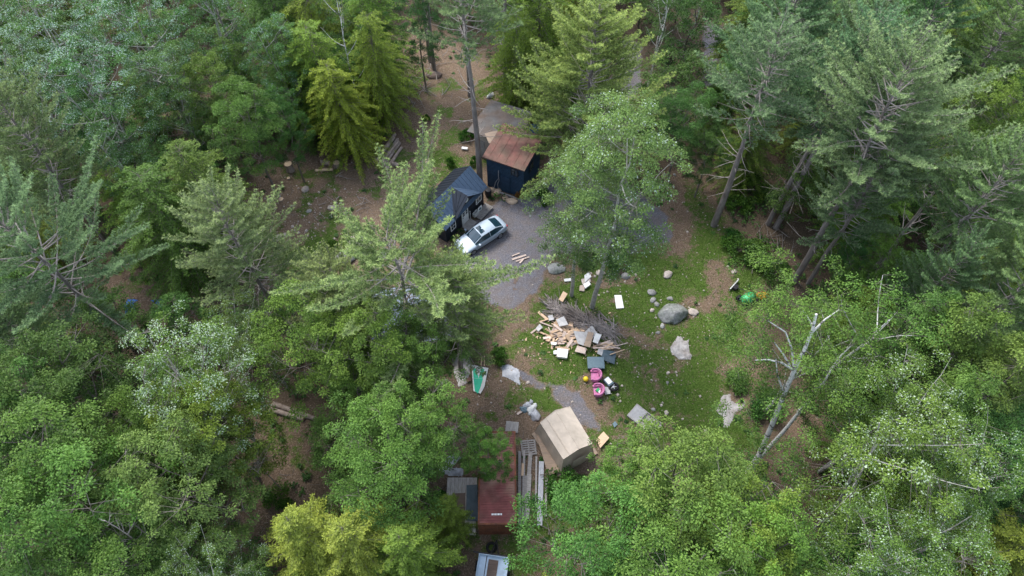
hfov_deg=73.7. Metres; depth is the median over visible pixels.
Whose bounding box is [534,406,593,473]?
canvas tent
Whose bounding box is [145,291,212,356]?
maple tree
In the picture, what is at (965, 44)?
pine tree
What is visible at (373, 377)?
maple tree
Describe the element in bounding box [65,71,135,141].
hemlock tree
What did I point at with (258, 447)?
maple tree
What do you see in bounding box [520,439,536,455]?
pallet
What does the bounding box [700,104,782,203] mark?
hemlock tree
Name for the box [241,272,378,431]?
maple tree
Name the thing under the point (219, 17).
dead tree
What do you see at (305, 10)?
maple tree
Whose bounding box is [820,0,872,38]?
maple tree
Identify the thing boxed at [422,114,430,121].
bush
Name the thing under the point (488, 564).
utility trailer
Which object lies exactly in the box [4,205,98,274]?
hemlock tree
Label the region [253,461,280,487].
dead tree
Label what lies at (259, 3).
hemlock tree
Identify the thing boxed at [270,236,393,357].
pine tree
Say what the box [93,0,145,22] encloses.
maple tree
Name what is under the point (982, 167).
maple tree
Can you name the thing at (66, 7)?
hemlock tree
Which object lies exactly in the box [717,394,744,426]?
tarp
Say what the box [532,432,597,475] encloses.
tent platform
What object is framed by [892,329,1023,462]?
maple tree
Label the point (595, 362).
storage bin
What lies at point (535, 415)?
plastic bag
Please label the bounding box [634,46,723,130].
maple tree
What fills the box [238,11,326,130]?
aspen tree
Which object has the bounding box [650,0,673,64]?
birch tree
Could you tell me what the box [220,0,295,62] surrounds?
maple tree
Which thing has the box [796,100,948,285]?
pine tree
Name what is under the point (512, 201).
sandstone block
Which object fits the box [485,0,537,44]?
maple tree
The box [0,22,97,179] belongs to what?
aspen tree
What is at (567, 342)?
wood splinters
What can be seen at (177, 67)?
maple tree
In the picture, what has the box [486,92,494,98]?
rock
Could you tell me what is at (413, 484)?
maple tree
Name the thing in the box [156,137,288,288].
hemlock tree
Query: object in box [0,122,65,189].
maple tree
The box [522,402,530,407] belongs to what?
plastic bag
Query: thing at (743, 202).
bush
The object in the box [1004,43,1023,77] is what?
maple tree
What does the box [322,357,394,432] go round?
maple tree
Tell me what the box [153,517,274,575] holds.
aspen tree
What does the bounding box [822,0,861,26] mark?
maple tree
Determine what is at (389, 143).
stacked log
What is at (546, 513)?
dead branches
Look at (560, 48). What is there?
hemlock tree
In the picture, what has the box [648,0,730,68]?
maple tree
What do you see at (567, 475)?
bush
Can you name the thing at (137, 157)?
maple tree
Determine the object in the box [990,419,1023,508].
maple tree
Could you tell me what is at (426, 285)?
pine tree
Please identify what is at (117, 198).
hemlock tree
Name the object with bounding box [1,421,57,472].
maple tree
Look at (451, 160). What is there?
bush
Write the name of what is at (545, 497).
lumber plank
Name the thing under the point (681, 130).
maple tree
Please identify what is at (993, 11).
maple tree
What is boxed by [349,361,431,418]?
maple tree
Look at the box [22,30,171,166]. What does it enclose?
aspen tree
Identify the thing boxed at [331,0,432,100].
hemlock tree
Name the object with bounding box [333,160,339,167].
tree stump
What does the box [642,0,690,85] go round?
birch tree
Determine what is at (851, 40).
pine tree
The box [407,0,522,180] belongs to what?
pine tree
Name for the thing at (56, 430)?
maple tree
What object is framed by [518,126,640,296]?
aspen tree
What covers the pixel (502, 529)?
door
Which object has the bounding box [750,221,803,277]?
dead branches
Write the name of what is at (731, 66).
maple tree
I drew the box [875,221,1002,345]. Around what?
pine tree
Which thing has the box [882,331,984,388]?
maple tree
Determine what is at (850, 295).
maple tree
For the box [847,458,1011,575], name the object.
aspen tree
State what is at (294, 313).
maple tree
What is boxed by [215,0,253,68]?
dead tree
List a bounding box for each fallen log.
[268,407,304,420]
[272,402,316,420]
[315,168,332,171]
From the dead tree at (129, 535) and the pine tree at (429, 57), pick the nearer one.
the dead tree at (129, 535)
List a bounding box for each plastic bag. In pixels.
[519,407,526,412]
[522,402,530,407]
[527,405,536,415]
[531,409,540,420]
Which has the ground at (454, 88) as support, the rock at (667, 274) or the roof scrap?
the rock at (667, 274)
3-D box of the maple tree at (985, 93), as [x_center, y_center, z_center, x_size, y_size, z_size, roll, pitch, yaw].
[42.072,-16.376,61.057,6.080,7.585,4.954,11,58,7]
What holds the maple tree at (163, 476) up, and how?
on the ground at (454, 88)
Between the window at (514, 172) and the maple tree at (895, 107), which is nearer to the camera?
the window at (514, 172)
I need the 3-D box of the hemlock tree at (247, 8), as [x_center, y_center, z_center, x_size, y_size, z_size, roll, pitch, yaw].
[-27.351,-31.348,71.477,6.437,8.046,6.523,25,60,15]
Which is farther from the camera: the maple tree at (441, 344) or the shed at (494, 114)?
the shed at (494, 114)
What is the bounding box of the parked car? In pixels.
[454,215,507,255]
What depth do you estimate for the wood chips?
54.56 m
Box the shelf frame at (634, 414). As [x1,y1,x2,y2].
[627,404,661,433]
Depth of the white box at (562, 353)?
51.26 m
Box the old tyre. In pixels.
[486,542,496,553]
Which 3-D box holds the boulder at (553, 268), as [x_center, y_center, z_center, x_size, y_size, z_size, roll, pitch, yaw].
[3.631,-1.662,55.710,1.487,0.446,1.149,-20,59,-13]
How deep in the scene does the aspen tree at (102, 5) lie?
53.23 m
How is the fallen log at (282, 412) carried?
on the ground at (454, 88)
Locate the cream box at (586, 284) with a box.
[583,281,590,288]
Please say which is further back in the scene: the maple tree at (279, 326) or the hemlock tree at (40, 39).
the hemlock tree at (40, 39)
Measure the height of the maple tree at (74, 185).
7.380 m
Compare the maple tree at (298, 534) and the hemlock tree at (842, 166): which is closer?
the maple tree at (298, 534)
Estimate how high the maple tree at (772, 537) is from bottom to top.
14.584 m
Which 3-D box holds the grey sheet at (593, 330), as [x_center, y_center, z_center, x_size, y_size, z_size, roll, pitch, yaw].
[5.866,3.569,51.986,0.811,0.040,1.690,31,62,19]
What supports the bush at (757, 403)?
on the ground at (454, 88)
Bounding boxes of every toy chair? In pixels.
[590,368,601,381]
[592,383,604,396]
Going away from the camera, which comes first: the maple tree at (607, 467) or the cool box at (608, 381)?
the maple tree at (607, 467)
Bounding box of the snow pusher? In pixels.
[729,279,747,291]
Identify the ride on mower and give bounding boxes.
[736,291,758,306]
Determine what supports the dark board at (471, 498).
on the plank platform at (461, 484)
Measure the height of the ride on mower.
0.939 m
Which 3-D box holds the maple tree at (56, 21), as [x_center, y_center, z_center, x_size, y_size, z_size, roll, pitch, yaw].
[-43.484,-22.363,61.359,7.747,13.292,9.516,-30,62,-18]
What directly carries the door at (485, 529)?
in the shipping container
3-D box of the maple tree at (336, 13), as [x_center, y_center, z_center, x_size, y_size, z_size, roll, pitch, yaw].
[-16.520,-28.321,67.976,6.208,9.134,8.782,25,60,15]
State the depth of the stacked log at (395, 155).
62.35 m
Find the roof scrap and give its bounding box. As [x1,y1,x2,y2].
[485,131,496,142]
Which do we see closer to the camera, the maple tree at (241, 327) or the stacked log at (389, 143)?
the maple tree at (241, 327)
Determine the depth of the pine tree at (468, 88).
64.64 m
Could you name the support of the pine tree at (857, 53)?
on the ground at (454, 88)
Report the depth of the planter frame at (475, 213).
58.47 m
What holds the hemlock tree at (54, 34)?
on the ground at (454, 88)
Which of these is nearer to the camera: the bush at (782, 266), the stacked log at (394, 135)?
the bush at (782, 266)
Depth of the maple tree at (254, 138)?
51.69 m
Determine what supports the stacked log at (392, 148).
on the stacked log at (392, 153)
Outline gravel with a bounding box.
[450,51,669,305]
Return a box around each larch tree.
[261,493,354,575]
[312,488,423,575]
[372,509,471,575]
[428,493,477,560]
[923,505,1023,575]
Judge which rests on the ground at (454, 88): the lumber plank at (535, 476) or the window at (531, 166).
the lumber plank at (535, 476)
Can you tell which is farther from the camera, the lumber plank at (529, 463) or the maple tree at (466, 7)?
the maple tree at (466, 7)
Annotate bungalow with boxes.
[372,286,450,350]
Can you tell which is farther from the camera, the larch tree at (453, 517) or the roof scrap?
the roof scrap
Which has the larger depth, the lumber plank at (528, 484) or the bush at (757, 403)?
the bush at (757, 403)
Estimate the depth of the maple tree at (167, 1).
71.52 m
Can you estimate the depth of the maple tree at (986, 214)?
54.27 m
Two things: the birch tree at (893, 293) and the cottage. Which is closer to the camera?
the birch tree at (893, 293)
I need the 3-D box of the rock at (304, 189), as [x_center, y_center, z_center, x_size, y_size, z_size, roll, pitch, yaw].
[-18.315,-8.780,60.427,0.719,0.313,0.686,-23,60,-14]
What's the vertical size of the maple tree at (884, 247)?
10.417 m
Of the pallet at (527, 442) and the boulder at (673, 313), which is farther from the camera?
the boulder at (673, 313)
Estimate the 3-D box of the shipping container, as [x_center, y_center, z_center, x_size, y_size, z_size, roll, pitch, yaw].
[-0.942,12.820,45.014,2.426,2.590,6.093,-1,57,0]
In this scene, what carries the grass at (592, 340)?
on the ground at (454, 88)
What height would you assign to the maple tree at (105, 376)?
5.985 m
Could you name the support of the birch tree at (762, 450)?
on the ground at (454, 88)
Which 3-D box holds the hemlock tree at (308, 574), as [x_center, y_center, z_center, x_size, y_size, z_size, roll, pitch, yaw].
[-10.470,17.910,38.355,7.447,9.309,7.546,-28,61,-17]
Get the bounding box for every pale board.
[575,346,586,353]
[593,333,600,343]
[597,349,603,355]
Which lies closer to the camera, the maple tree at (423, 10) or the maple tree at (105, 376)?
the maple tree at (105, 376)
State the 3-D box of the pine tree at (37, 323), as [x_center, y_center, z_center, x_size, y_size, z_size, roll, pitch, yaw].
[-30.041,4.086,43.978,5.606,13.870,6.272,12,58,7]
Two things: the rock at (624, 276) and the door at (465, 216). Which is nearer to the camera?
the rock at (624, 276)
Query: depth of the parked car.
56.45 m
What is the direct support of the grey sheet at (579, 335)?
on the brush pile
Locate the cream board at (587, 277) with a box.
[584,273,590,281]
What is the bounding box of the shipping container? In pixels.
[478,431,516,534]
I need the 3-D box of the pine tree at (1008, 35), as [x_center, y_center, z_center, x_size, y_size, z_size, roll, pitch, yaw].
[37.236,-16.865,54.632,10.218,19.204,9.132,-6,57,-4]
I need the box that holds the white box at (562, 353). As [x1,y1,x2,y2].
[557,348,567,358]
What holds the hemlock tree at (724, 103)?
on the ground at (454, 88)
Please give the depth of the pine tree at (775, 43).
44.46 m
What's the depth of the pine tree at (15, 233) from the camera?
41.48 m
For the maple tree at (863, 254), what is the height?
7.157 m
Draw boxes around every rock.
[301,186,308,192]
[335,252,354,264]
[486,92,494,98]
[621,273,629,279]
[647,289,655,295]
[663,270,672,278]
[688,308,698,315]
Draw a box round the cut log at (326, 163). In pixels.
[320,160,329,165]
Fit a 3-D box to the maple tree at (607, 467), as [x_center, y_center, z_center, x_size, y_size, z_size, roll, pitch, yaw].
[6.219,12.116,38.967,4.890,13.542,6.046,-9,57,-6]
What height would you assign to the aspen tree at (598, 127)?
21.192 m
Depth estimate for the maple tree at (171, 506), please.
34.49 m
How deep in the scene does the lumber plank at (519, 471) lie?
46.27 m
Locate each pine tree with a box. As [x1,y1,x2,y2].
[0,58,129,251]
[0,134,169,352]
[0,285,93,393]
[162,162,315,328]
[268,109,555,410]
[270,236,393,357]
[382,230,526,377]
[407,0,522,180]
[422,0,430,62]
[426,0,440,70]
[452,0,485,97]
[490,0,514,94]
[491,0,677,192]
[693,0,830,227]
[702,0,857,158]
[761,22,908,225]
[773,0,926,229]
[775,0,931,182]
[791,0,1022,283]
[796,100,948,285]
[863,0,994,134]
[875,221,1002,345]
[892,116,1023,308]
[918,217,1023,366]
[926,0,1023,130]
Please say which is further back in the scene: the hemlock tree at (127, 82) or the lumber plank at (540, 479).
the hemlock tree at (127, 82)
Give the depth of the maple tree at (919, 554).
37.08 m
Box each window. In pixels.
[450,221,455,231]
[476,194,481,204]
[511,167,517,176]
[529,160,533,173]
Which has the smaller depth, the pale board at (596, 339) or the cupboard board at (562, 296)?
the pale board at (596, 339)
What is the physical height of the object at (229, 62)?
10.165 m
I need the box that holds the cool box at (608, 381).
[603,377,613,386]
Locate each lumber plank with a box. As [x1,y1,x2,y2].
[518,451,520,523]
[521,463,523,475]
[522,451,524,516]
[523,476,526,523]
[526,474,531,518]
[527,452,531,473]
[535,456,536,505]
[537,461,543,525]
[544,478,547,515]
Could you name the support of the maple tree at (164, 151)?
on the ground at (454, 88)
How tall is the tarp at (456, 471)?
0.168 m
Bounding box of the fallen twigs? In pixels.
[75,33,867,567]
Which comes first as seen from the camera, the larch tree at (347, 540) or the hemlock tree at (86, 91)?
the larch tree at (347, 540)
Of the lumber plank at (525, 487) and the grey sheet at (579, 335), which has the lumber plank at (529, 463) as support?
the lumber plank at (525, 487)
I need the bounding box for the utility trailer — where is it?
[473,540,515,575]
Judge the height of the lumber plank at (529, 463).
0.120 m
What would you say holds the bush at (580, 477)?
on the ground at (454, 88)
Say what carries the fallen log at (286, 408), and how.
on the ground at (454, 88)
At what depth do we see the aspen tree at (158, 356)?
37.08 m
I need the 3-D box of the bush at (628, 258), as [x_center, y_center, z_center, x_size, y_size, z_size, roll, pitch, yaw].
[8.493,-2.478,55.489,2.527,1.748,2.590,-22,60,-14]
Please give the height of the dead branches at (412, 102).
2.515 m
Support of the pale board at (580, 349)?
on the ground at (454, 88)
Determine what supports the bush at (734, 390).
on the ground at (454, 88)
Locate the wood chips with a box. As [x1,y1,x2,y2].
[239,161,752,450]
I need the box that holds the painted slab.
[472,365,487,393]
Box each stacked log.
[373,133,396,162]
[376,137,394,161]
[378,138,398,163]
[380,140,399,164]
[383,142,400,167]
[385,147,402,167]
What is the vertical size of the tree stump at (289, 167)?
0.910 m
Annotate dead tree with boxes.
[98,514,195,569]
[205,4,243,78]
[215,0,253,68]
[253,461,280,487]
[862,148,974,281]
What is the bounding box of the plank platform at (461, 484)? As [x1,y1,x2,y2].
[447,478,476,534]
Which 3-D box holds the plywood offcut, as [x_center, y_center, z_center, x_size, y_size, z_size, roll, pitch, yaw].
[6.272,10.589,47.647,0.610,0.030,1.089,39,65,22]
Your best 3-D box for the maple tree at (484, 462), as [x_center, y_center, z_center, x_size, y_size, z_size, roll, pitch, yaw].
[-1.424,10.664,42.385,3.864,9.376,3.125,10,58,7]
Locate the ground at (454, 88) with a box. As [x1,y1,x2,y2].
[0,0,1023,575]
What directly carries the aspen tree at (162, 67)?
on the ground at (454, 88)
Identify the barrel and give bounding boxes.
[485,187,490,197]
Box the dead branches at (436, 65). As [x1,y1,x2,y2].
[419,47,449,83]
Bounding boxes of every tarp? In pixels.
[439,454,462,476]
[452,354,470,386]
[502,365,519,383]
[670,336,691,358]
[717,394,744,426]
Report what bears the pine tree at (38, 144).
on the ground at (454, 88)
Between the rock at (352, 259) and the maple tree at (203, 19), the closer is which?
the rock at (352, 259)
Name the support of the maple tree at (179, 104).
on the ground at (454, 88)
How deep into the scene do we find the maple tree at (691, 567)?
30.74 m
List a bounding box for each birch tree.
[310,0,371,121]
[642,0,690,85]
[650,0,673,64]
[706,243,907,495]
[759,301,865,414]
[796,267,953,410]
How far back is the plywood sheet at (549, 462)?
46.70 m
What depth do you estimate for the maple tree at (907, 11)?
54.57 m
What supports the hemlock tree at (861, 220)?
on the ground at (454, 88)
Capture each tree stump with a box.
[284,161,294,173]
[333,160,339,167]
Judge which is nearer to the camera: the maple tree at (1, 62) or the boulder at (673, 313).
the boulder at (673, 313)
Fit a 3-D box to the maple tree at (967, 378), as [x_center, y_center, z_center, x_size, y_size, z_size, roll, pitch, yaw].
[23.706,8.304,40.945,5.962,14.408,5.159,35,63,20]
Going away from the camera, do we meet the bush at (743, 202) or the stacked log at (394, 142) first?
the bush at (743, 202)
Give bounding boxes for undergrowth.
[0,0,1023,575]
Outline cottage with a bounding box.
[413,166,492,241]
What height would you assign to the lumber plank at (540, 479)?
0.120 m
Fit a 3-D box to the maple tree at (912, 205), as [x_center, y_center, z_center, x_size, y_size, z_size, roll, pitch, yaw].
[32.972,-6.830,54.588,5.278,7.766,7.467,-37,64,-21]
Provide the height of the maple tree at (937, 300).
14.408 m
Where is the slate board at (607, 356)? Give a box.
[602,350,615,363]
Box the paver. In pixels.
[604,387,610,394]
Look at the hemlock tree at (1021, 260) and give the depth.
53.22 m
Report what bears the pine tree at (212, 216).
on the ground at (454, 88)
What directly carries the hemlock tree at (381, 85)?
on the ground at (454, 88)
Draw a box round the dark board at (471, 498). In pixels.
[466,485,477,520]
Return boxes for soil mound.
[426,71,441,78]
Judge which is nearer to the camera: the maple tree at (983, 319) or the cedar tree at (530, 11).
the maple tree at (983, 319)
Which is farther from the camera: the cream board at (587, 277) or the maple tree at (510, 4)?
the maple tree at (510, 4)
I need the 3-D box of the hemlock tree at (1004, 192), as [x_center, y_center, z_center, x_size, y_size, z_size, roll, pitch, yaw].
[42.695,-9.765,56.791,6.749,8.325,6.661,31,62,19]
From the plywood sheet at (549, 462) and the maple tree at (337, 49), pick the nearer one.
the plywood sheet at (549, 462)
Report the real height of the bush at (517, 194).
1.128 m
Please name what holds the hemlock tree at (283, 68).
on the ground at (454, 88)
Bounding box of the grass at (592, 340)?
[222,142,827,575]
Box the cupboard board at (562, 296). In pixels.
[559,291,566,301]
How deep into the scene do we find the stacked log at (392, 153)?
62.47 m
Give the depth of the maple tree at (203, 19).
69.27 m
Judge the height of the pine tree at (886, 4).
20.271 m
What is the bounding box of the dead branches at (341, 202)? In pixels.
[314,172,371,219]
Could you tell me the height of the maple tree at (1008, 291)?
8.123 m
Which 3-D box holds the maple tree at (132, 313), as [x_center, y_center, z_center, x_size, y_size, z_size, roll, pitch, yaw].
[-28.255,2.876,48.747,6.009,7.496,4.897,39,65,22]
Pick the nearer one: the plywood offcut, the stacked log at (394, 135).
the plywood offcut
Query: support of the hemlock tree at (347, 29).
on the ground at (454, 88)
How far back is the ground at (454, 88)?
54.11 m
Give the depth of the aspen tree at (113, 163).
48.87 m
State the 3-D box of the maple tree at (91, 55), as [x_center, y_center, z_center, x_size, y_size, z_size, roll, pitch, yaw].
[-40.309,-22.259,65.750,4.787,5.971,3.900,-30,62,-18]
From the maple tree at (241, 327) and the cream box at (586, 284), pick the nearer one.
the maple tree at (241, 327)
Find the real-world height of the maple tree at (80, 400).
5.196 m
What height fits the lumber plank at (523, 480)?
0.120 m
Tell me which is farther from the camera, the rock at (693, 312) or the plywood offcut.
the rock at (693, 312)
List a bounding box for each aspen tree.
[0,0,127,142]
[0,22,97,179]
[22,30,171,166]
[65,0,197,144]
[80,101,172,207]
[116,300,273,454]
[117,38,213,169]
[146,0,265,91]
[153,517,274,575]
[201,285,303,389]
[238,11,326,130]
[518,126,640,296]
[535,88,692,308]
[779,478,963,575]
[784,377,1000,574]
[805,335,990,497]
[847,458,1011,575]
[855,401,1023,530]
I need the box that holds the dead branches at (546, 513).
[517,459,577,550]
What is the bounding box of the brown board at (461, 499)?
[452,493,464,505]
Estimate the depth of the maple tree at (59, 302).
48.40 m
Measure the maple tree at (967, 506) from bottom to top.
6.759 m
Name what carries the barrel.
on the ground at (454, 88)
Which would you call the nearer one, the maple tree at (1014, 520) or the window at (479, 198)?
the maple tree at (1014, 520)
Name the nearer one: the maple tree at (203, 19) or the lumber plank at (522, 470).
the lumber plank at (522, 470)
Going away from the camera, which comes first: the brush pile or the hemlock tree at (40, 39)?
the brush pile
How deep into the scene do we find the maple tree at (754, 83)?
59.81 m
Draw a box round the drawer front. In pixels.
[584,332,593,347]
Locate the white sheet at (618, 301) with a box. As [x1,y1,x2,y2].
[614,295,623,308]
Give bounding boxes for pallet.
[505,421,518,432]
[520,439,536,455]
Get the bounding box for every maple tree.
[0,0,53,34]
[0,0,75,78]
[0,33,16,73]
[0,33,82,127]
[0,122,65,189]
[0,260,81,328]
[0,310,173,463]
[0,340,124,470]
[0,385,157,562]
[0,418,199,575]
[0,460,149,575]
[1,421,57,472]
[23,153,103,216]
[26,381,84,414]
[31,500,195,575]
[57,93,163,172]
[62,27,117,81]
[74,281,161,361]
[84,362,151,431]
[88,371,207,492]
[92,408,271,575]
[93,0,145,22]
[102,0,151,51]
[116,8,183,63]
[117,145,172,196]
[130,367,292,497]
[135,396,201,486]
[144,41,207,99]
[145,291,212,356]
[147,0,177,8]
[149,141,226,202]
[151,74,213,138]
[164,51,261,167]
[175,23,245,80]
[179,0,224,29]
[186,109,233,162]
[188,549,270,575]
[199,307,280,369]
[201,75,287,198]
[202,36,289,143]
[207,0,248,44]
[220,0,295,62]
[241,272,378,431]
[255,0,348,58]
[255,85,315,182]
[264,52,314,116]
[264,271,307,326]
[295,294,443,425]
[296,276,361,348]
[300,404,380,489]
[312,45,368,110]
[316,473,380,526]
[319,0,362,31]
[321,389,450,551]
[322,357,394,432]
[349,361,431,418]
[354,365,484,492]
[360,301,470,416]
[380,0,447,90]
[451,0,484,19]
[457,421,521,482]
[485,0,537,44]
[503,469,693,575]
[530,27,554,49]
[568,406,770,575]
[572,0,619,39]
[583,425,677,548]
[583,462,767,575]
[588,10,618,49]
[616,0,662,27]
[629,90,675,155]
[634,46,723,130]
[639,80,725,178]
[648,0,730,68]
[655,457,807,575]
[664,0,714,22]
[683,123,739,197]
[696,483,817,575]
[699,448,793,574]
[706,45,759,124]
[718,0,791,55]
[739,59,810,134]
[763,145,830,222]
[804,520,946,575]
[817,266,875,318]
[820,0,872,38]
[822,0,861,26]
[823,224,878,287]
[831,232,924,312]
[837,286,963,402]
[851,361,1003,469]
[852,291,1014,416]
[855,0,932,73]
[866,246,943,316]
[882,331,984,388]
[884,81,913,121]
[887,0,990,38]
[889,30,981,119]
[890,159,981,242]
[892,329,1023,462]
[902,404,1023,531]
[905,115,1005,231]
[906,65,1023,208]
[921,212,1012,259]
[927,462,996,536]
[944,64,1021,131]
[947,133,1008,193]
[956,67,1023,155]
[966,0,1023,54]
[968,32,1011,78]
[968,175,1023,241]
[978,394,1023,445]
[980,478,1023,574]
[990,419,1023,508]
[996,82,1023,128]
[997,260,1023,330]
[1001,305,1023,373]
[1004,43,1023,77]
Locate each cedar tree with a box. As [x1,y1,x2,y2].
[474,8,558,132]
[487,0,586,119]
[540,0,608,81]
[698,0,783,98]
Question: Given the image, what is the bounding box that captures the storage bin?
[587,357,604,370]
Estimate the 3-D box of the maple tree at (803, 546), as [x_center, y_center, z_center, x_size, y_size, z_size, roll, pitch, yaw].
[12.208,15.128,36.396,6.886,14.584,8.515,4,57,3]
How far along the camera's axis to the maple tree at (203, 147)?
58.67 m
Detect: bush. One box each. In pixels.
[261,480,294,510]
[325,239,338,253]
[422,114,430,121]
[431,489,445,509]
[445,157,454,167]
[458,128,473,140]
[470,155,475,166]
[490,346,509,366]
[515,187,530,198]
[534,188,552,206]
[543,465,581,504]
[565,474,594,513]
[576,249,597,267]
[599,247,631,272]
[720,233,755,264]
[721,227,740,246]
[725,193,752,214]
[726,370,748,394]
[731,170,772,205]
[742,238,771,267]
[746,386,789,423]
[754,255,792,287]
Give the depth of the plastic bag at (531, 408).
48.89 m
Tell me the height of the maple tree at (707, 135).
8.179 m
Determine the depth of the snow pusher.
54.55 m
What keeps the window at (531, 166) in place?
in the shed at (512, 167)
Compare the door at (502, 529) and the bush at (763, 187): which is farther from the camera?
the bush at (763, 187)
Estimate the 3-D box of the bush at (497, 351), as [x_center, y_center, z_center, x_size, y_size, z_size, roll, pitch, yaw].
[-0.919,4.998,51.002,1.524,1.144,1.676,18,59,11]
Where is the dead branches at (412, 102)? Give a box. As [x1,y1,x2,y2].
[398,61,435,113]
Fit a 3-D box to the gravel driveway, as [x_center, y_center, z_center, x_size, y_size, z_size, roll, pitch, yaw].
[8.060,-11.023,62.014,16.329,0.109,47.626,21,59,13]
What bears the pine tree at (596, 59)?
on the ground at (454, 88)
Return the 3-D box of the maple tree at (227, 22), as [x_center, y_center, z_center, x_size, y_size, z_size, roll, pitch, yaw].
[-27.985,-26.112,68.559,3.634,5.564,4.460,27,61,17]
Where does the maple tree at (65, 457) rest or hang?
on the ground at (454, 88)
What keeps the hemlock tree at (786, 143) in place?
on the ground at (454, 88)
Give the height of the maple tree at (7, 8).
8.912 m
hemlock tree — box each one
[0,105,54,191]
[0,224,38,278]
[1,22,87,110]
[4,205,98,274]
[12,0,94,77]
[25,320,111,380]
[46,0,118,58]
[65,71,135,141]
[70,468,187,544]
[87,165,185,285]
[109,160,261,325]
[117,75,177,144]
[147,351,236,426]
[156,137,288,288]
[231,0,268,23]
[237,0,319,91]
[254,18,346,156]
[267,0,370,92]
[277,19,388,169]
[289,560,351,575]
[302,58,396,184]
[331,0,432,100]
[333,2,399,98]
[343,10,427,149]
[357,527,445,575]
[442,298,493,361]
[536,25,603,117]
[676,61,750,153]
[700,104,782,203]
[770,113,821,160]
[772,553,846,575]
[779,103,888,217]
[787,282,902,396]
[798,155,916,283]
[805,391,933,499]
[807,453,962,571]
[874,105,955,220]
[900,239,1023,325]
[901,0,991,101]
[918,565,990,575]
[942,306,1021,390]
[948,112,1018,176]
[986,226,1023,307]
[987,144,1022,215]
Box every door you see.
[461,208,468,225]
[480,141,484,156]
[480,525,497,534]
[498,525,514,533]
[500,175,509,193]
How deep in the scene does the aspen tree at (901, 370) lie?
35.56 m
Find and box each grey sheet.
[536,324,542,331]
[556,316,567,326]
[574,331,584,345]
[584,326,596,342]
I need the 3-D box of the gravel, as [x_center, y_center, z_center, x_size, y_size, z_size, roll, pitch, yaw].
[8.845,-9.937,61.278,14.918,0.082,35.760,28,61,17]
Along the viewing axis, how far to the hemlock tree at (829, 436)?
45.59 m
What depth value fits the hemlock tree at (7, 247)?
54.40 m
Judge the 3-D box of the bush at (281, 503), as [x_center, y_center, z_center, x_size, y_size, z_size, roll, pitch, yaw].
[-15.416,13.646,45.068,2.214,1.681,2.161,0,57,0]
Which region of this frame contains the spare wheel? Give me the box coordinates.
[608,382,618,391]
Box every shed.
[467,100,532,156]
[482,123,541,200]
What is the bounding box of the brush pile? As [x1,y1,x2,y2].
[538,292,631,349]
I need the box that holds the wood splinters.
[505,302,639,373]
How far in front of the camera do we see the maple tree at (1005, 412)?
44.29 m
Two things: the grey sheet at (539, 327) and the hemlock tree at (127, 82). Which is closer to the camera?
the grey sheet at (539, 327)
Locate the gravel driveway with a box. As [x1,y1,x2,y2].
[451,28,718,426]
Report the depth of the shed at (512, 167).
58.20 m
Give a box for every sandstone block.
[494,188,501,194]
[506,198,517,204]
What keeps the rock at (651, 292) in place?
on the ground at (454, 88)
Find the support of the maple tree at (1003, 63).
on the ground at (454, 88)
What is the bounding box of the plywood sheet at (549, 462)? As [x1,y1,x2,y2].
[536,434,558,474]
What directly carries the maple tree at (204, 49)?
on the ground at (454, 88)
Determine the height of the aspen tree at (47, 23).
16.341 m
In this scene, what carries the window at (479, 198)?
in the cottage
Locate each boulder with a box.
[547,262,565,274]
[657,303,688,324]
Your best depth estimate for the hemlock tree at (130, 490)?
40.98 m
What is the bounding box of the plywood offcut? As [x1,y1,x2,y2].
[597,431,608,447]
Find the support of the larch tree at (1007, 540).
on the ground at (454, 88)
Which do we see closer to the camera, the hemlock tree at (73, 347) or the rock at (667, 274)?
the hemlock tree at (73, 347)
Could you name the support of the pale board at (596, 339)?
on the grey sheet at (593, 330)
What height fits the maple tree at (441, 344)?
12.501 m
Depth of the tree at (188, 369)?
45.10 m
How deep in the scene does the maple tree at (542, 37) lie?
64.45 m
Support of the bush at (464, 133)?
on the ground at (454, 88)
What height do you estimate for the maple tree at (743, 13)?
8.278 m
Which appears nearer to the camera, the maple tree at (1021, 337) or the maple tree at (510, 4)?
the maple tree at (1021, 337)
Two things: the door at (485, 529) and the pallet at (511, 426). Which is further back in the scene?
the pallet at (511, 426)
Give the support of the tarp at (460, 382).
on the ground at (454, 88)
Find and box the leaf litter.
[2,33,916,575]
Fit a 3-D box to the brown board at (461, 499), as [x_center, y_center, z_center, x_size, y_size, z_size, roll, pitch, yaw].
[-3.474,13.852,44.709,0.843,0.030,0.832,-2,57,-2]
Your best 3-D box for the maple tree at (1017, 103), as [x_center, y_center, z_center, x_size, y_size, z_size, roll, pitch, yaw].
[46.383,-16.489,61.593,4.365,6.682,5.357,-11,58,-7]
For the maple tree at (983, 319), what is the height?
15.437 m
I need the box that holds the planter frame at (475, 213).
[472,209,478,217]
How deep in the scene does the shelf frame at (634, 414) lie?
48.72 m
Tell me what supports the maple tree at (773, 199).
on the ground at (454, 88)
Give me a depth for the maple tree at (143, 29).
64.22 m
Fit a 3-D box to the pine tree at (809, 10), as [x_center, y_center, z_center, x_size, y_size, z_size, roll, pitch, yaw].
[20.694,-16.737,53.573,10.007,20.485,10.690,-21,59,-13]
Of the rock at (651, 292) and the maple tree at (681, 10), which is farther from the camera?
the maple tree at (681, 10)
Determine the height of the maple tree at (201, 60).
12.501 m
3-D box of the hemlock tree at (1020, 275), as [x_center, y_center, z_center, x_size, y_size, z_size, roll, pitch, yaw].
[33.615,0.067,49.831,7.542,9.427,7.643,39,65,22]

